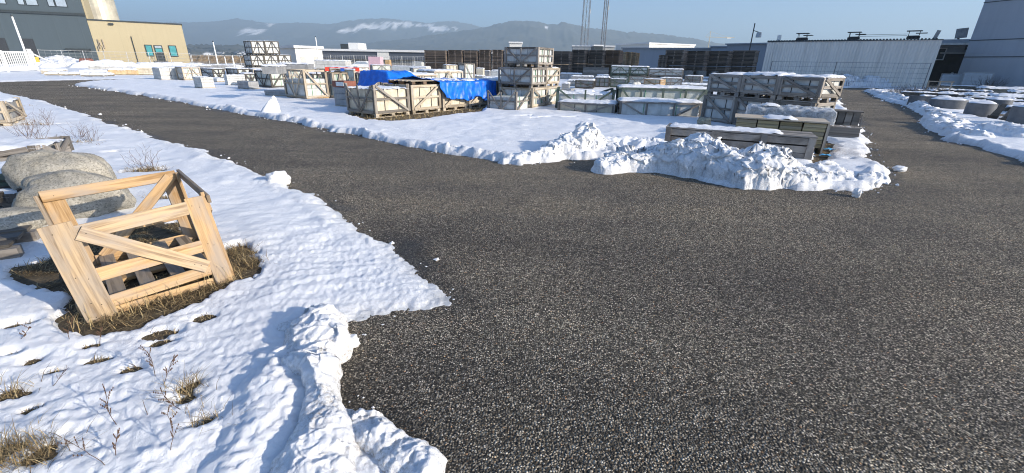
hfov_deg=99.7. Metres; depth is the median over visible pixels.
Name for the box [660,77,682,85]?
stone crate
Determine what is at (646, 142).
snow bank
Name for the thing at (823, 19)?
sky
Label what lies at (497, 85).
stone crate
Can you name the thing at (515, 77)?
stone crate
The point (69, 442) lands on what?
dead weed
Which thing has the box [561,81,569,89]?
stone slab pile
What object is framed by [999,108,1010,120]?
wooden wedge
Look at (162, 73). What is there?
stone block stack
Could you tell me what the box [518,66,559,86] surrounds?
stone crate
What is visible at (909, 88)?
bare shrub
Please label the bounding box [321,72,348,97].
stone crate
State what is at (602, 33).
lattice mast
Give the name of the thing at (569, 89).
stone block stack
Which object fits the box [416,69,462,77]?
stone crate
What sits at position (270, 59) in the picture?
stone crate
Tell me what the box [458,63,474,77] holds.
stone crate
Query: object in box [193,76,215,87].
stone block stack
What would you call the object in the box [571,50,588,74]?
pallet stack
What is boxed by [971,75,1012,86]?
bare shrub
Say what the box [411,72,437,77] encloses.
stone crate
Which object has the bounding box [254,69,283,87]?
stone crate
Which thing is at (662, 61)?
pallet stack
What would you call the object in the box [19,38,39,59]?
sectional door
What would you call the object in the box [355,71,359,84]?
stone crate
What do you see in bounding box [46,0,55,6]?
window
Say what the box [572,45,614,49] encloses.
warehouse
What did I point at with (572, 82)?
stone slab pile
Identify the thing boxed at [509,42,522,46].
warehouse
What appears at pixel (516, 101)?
broken crate
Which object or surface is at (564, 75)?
stone slab pile
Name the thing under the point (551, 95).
stone crate
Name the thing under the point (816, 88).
stone crate
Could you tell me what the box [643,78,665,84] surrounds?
stone crate
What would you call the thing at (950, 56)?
loading bay
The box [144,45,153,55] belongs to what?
window
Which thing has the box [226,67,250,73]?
stone crate
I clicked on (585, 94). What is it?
long crate
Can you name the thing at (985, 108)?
concrete ring
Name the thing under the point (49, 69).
stone slab pile
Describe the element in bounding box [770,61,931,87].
fence
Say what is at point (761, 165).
snow bank
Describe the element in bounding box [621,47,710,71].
warehouse
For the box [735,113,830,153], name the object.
plank stack
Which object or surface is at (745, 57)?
pallet stack
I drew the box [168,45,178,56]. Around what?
window
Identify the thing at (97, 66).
stone slab pile
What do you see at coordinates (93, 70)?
stone slab pile
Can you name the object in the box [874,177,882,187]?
snow chunk
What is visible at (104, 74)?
stone slab pile
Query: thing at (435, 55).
pallet stack
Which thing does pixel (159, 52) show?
door
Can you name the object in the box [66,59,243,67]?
snow bank
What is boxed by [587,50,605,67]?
pallet stack
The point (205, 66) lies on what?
stone slab pile
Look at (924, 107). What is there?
snow bank
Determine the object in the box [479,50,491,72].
pallet stack
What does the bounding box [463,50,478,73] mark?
pallet stack
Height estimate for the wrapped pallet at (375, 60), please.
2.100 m
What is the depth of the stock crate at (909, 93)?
24.50 m
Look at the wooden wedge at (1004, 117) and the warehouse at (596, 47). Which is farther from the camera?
the warehouse at (596, 47)
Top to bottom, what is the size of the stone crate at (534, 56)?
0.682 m
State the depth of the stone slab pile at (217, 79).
29.05 m
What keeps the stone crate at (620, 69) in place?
on the stone crate at (619, 76)
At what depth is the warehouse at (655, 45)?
178.52 m
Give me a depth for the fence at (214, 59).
70.61 m
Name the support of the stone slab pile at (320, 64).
on the stone crate
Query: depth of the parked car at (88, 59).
65.01 m
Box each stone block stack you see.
[152,67,176,79]
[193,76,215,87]
[223,74,244,84]
[237,81,259,88]
[333,87,349,106]
[412,62,423,65]
[564,88,574,90]
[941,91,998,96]
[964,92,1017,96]
[976,86,1023,92]
[987,93,1023,99]
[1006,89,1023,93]
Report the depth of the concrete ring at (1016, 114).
13.22 m
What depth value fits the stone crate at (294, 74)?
29.26 m
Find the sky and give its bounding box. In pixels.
[114,0,984,43]
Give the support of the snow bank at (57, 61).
on the ground at (243, 64)
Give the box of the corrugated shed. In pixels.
[761,30,943,86]
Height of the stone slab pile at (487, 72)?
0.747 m
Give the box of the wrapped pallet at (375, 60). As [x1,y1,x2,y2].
[368,57,382,67]
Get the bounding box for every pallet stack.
[424,50,448,68]
[448,50,463,64]
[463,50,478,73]
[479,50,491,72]
[492,50,503,69]
[553,51,572,72]
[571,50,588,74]
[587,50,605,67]
[605,50,622,75]
[619,52,628,74]
[626,52,636,74]
[632,53,639,64]
[657,55,668,76]
[665,50,687,76]
[685,51,708,74]
[706,51,732,76]
[729,50,759,71]
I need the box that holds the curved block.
[907,95,926,104]
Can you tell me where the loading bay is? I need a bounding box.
[927,28,969,85]
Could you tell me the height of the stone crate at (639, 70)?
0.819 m
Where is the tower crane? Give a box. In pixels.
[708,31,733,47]
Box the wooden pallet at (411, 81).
[388,79,437,84]
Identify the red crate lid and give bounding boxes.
[332,80,355,86]
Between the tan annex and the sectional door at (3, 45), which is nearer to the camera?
the sectional door at (3, 45)
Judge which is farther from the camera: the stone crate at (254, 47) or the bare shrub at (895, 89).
the stone crate at (254, 47)
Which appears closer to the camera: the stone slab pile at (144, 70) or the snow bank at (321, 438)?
the snow bank at (321, 438)
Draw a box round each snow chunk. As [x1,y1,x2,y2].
[261,95,280,111]
[265,171,290,184]
[350,334,360,347]
[851,188,861,197]
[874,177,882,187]
[892,165,907,171]
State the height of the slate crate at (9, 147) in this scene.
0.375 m
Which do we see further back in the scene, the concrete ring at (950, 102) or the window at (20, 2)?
the window at (20, 2)
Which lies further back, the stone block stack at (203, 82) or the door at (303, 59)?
the door at (303, 59)
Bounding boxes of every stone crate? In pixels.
[0,97,26,125]
[0,186,21,207]
[175,66,201,79]
[200,67,224,77]
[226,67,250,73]
[239,72,255,80]
[243,40,265,54]
[243,55,264,66]
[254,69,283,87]
[259,55,278,66]
[260,40,279,54]
[274,54,291,62]
[285,71,301,77]
[301,72,321,77]
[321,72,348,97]
[343,69,368,80]
[344,82,410,117]
[354,66,369,69]
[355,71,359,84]
[370,64,391,70]
[377,82,440,113]
[410,67,425,71]
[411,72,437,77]
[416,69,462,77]
[416,81,467,110]
[442,64,457,69]
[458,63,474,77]
[467,96,489,108]
[473,78,505,95]
[498,67,546,87]
[499,86,546,107]
[504,47,553,67]
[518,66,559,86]
[518,85,560,105]
[575,79,594,88]
[595,75,609,86]
[609,78,626,86]
[610,65,630,75]
[610,75,628,83]
[629,76,647,83]
[630,66,649,75]
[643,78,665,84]
[648,68,683,77]
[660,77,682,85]
[684,75,702,82]
[701,94,736,123]
[706,72,761,96]
[731,97,786,124]
[739,71,795,99]
[772,99,835,109]
[776,74,845,102]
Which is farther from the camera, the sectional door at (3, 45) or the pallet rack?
the sectional door at (3, 45)
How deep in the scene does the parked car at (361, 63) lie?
69.93 m
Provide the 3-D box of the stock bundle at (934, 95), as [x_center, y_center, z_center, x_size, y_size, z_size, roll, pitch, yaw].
[23.455,-7.682,23.976,1.360,0.362,0.860,13,25,28]
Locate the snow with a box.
[0,64,1023,472]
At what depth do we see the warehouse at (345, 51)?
110.48 m
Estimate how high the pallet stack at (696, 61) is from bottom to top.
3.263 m
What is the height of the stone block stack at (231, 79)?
0.718 m
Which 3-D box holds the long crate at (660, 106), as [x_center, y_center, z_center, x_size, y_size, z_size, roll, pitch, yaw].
[4.891,-4.349,14.533,2.668,0.594,1.146,4,22,7]
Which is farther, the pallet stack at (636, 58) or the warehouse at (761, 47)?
the warehouse at (761, 47)
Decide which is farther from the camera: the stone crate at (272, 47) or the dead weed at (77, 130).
the stone crate at (272, 47)
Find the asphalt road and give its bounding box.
[0,66,1023,472]
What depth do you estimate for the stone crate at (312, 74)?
24.46 m
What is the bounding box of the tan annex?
[86,19,189,62]
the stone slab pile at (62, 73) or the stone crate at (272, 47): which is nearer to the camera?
the stone slab pile at (62, 73)
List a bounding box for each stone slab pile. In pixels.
[40,68,67,73]
[43,71,83,74]
[79,69,107,71]
[80,72,114,76]
[87,64,132,69]
[107,67,138,74]
[135,66,156,74]
[183,65,211,67]
[210,64,235,69]
[213,77,224,81]
[261,64,286,73]
[264,89,285,95]
[276,62,313,68]
[314,59,351,70]
[391,65,430,70]
[476,67,484,74]
[484,70,490,75]
[491,70,500,76]
[560,72,581,78]
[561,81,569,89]
[566,79,575,85]
[571,75,593,78]
[574,89,594,91]
[682,82,707,86]
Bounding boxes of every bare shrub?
[886,86,913,92]
[894,84,922,92]
[916,80,947,91]
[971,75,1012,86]
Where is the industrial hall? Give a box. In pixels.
[0,0,98,63]
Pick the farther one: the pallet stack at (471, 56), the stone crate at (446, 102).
the pallet stack at (471, 56)
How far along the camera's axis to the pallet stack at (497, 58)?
57.38 m
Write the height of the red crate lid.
0.200 m
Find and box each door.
[0,38,12,63]
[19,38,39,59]
[153,45,165,60]
[300,57,306,62]
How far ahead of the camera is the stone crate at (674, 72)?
36.37 m
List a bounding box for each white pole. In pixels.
[10,14,31,66]
[212,41,217,63]
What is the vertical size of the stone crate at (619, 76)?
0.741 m
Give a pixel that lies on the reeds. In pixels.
(196, 58)
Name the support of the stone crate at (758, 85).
on the stone crate at (741, 104)
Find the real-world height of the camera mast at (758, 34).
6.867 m
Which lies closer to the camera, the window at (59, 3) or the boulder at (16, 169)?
the boulder at (16, 169)
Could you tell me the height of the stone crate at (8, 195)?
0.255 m
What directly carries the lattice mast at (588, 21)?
on the ground at (243, 64)
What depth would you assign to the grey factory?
39.61 m
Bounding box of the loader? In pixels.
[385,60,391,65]
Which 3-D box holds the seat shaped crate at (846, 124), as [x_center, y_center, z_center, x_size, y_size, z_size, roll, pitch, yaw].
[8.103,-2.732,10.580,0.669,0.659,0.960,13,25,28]
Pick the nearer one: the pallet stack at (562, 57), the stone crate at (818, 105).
the stone crate at (818, 105)
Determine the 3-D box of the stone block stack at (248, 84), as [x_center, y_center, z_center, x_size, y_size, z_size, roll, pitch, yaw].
[-13.992,-8.001,22.925,1.263,0.466,0.578,16,26,33]
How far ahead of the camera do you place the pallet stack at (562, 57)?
55.11 m
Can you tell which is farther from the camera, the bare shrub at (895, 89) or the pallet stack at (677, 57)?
the pallet stack at (677, 57)
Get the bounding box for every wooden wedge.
[987,104,1007,118]
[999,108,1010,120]
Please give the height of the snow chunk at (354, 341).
0.094 m
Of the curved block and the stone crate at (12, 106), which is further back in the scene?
the curved block
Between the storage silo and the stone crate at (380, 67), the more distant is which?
the storage silo
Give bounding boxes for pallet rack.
[926,81,954,90]
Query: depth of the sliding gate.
40.60 m
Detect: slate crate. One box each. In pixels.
[0,136,73,161]
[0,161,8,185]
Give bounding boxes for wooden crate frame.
[33,169,234,323]
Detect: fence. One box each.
[37,49,192,66]
[191,55,241,65]
[319,55,426,65]
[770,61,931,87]
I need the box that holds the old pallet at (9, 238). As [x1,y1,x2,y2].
[0,223,47,259]
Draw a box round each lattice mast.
[580,0,590,44]
[600,0,608,49]
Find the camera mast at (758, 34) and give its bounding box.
[745,23,761,66]
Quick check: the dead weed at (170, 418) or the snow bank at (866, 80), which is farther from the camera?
the snow bank at (866, 80)
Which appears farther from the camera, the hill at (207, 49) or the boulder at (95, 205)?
the hill at (207, 49)
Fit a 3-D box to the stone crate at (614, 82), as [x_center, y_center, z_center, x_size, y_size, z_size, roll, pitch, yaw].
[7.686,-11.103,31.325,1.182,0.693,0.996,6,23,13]
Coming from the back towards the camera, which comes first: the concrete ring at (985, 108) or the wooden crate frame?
the concrete ring at (985, 108)
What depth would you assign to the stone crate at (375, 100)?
13.13 m
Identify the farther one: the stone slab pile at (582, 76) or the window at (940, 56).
the window at (940, 56)
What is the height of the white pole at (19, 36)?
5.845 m
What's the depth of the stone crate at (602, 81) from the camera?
30.55 m
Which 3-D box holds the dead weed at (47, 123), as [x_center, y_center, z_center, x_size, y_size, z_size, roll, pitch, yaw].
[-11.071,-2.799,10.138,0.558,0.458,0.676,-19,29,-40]
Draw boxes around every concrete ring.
[929,97,968,108]
[963,100,998,116]
[986,97,1013,104]
[1006,105,1023,124]
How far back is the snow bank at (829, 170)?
6.36 m
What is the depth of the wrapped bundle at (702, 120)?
11.88 m
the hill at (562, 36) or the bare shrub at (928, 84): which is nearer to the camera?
the bare shrub at (928, 84)
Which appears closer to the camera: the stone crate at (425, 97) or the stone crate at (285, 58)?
the stone crate at (425, 97)
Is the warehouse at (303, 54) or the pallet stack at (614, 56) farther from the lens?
the warehouse at (303, 54)
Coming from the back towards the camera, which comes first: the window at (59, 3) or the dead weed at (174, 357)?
the window at (59, 3)
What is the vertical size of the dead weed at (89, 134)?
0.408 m
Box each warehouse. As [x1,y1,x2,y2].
[279,45,323,66]
[322,43,526,68]
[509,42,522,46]
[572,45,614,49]
[590,45,603,49]
[615,42,695,49]
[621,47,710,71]
[710,46,726,66]
[723,43,766,71]
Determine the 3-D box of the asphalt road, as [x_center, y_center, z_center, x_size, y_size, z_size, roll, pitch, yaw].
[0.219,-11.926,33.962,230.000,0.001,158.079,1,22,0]
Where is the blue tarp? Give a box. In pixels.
[357,70,496,100]
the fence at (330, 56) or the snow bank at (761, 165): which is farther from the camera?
the fence at (330, 56)
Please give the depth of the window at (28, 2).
68.08 m
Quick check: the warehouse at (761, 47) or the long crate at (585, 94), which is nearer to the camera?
the long crate at (585, 94)
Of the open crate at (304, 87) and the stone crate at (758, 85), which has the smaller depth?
the stone crate at (758, 85)
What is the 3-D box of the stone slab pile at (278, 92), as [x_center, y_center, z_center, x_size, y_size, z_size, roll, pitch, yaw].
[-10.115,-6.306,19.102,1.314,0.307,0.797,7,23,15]
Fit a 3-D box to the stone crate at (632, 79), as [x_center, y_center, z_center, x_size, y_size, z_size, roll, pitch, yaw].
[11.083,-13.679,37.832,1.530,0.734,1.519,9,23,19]
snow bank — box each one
[27,55,78,67]
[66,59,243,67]
[197,344,304,472]
[270,303,360,472]
[346,408,447,472]
[511,121,619,163]
[591,132,819,190]
[603,135,667,149]
[804,160,890,188]
[844,74,891,85]
[866,88,970,122]
[919,114,994,137]
[961,121,1023,137]
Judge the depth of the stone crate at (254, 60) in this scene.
44.99 m
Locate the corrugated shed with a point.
(907, 54)
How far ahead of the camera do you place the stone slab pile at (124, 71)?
37.02 m
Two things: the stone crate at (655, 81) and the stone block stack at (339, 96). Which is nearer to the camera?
the stone block stack at (339, 96)
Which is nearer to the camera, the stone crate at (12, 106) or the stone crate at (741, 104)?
the stone crate at (12, 106)
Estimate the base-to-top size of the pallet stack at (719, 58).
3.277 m
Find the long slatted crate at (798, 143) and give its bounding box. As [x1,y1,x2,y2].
[664,122,817,159]
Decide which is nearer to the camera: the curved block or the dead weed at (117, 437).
the dead weed at (117, 437)
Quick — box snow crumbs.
[65,86,1021,408]
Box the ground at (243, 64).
[191,62,244,65]
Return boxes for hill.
[141,18,483,45]
[186,44,551,60]
[321,21,726,54]
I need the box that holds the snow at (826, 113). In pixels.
[745,102,836,147]
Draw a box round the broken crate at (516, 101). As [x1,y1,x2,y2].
[487,90,530,109]
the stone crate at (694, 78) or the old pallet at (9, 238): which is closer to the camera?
the old pallet at (9, 238)
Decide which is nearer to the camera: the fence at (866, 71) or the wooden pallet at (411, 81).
the wooden pallet at (411, 81)
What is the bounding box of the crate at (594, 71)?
[583,67,608,77]
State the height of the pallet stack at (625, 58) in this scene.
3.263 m
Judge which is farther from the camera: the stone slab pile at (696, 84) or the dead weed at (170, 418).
the stone slab pile at (696, 84)
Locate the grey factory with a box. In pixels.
[958,0,1023,86]
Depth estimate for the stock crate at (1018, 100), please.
21.07 m
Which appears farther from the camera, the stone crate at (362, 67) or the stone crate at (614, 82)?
the stone crate at (362, 67)
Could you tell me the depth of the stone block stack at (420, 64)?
89.09 m
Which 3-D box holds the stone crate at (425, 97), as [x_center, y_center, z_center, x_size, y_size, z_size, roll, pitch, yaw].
[-3.498,-4.718,14.665,1.796,0.896,1.392,16,26,33]
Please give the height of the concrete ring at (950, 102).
0.563 m
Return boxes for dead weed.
[2,109,48,136]
[9,119,49,138]
[19,324,31,338]
[27,110,53,124]
[57,121,91,136]
[57,436,104,464]
[63,315,74,338]
[77,123,103,141]
[100,384,116,424]
[112,428,119,454]
[120,148,160,171]
[139,345,154,373]
[153,387,180,409]
[161,406,178,449]
[163,354,177,380]
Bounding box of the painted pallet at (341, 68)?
[325,66,358,70]
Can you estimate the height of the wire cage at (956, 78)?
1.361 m
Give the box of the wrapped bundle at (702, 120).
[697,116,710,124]
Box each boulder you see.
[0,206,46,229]
[1,149,116,189]
[11,169,136,218]
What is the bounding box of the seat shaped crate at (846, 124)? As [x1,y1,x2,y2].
[828,109,863,137]
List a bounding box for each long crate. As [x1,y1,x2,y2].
[555,87,615,107]
[557,98,618,112]
[615,84,707,112]
[616,97,702,116]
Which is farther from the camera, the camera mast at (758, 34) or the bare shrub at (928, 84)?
the camera mast at (758, 34)
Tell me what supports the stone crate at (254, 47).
on the stone crate at (254, 60)
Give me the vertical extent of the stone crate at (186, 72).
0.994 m
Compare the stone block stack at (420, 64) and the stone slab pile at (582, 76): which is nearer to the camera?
the stone slab pile at (582, 76)
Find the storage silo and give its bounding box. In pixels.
[89,0,119,19]
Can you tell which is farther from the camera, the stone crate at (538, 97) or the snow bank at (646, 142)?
the stone crate at (538, 97)
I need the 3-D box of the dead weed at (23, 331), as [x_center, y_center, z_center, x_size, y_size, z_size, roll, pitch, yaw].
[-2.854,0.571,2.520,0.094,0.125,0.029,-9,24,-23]
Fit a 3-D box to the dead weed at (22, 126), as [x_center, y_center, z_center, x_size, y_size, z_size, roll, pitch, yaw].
[-9.781,-2.303,8.673,0.841,0.674,0.776,17,27,34]
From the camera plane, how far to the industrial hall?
69.75 m
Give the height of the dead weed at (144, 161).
0.421 m
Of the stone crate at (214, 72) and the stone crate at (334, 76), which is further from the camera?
the stone crate at (214, 72)
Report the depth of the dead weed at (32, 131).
8.10 m
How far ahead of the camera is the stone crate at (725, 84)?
12.25 m
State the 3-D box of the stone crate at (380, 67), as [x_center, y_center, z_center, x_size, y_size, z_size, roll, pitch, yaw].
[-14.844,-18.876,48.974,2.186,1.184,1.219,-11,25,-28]
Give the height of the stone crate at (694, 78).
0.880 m
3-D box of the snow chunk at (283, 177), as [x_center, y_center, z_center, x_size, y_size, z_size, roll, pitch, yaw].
[-3.181,-0.788,5.889,0.312,0.229,0.205,-8,24,-21]
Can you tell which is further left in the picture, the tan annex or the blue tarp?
the tan annex
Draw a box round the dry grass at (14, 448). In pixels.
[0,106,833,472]
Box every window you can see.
[17,0,24,4]
[25,0,38,5]
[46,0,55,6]
[54,0,67,6]
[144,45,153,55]
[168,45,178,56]
[936,48,947,59]
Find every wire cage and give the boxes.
[938,73,962,85]
[959,72,994,85]
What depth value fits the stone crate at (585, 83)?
28.83 m
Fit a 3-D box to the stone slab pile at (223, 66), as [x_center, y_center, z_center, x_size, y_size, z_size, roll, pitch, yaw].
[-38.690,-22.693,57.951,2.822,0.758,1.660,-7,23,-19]
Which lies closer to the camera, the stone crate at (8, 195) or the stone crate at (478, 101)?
the stone crate at (8, 195)
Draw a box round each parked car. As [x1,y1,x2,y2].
[79,57,92,61]
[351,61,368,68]
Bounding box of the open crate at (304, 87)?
[282,69,329,98]
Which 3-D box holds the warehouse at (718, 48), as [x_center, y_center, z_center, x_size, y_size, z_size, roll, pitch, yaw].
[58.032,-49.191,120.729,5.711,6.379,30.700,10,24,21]
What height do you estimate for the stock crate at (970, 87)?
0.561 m
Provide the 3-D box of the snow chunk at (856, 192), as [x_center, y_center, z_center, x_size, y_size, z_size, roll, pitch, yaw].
[4.637,-0.586,5.814,0.105,0.155,0.147,15,26,30]
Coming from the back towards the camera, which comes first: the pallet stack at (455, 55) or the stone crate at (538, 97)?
the pallet stack at (455, 55)
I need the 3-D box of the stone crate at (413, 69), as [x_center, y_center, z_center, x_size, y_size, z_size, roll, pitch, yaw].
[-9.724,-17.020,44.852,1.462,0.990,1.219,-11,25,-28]
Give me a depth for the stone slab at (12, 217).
3.94 m
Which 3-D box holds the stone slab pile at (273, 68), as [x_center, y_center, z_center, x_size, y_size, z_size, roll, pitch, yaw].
[-9.167,-6.469,16.665,0.580,0.354,1.260,-3,22,-9]
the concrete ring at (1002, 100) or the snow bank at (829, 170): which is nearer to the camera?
the snow bank at (829, 170)
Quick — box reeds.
[189,54,618,66]
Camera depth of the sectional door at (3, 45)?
68.51 m
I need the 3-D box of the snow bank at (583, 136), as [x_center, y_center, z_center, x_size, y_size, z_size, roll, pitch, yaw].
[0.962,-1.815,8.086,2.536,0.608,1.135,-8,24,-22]
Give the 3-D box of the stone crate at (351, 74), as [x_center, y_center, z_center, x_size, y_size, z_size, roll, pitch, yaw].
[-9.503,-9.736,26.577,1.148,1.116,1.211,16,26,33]
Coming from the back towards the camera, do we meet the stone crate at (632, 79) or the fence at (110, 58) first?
the fence at (110, 58)
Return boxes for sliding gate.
[0,49,52,71]
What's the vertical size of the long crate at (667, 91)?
0.966 m
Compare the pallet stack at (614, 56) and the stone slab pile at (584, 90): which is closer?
the stone slab pile at (584, 90)
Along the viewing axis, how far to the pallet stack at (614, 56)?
55.15 m
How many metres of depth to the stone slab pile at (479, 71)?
47.23 m
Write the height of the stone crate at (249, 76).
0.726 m

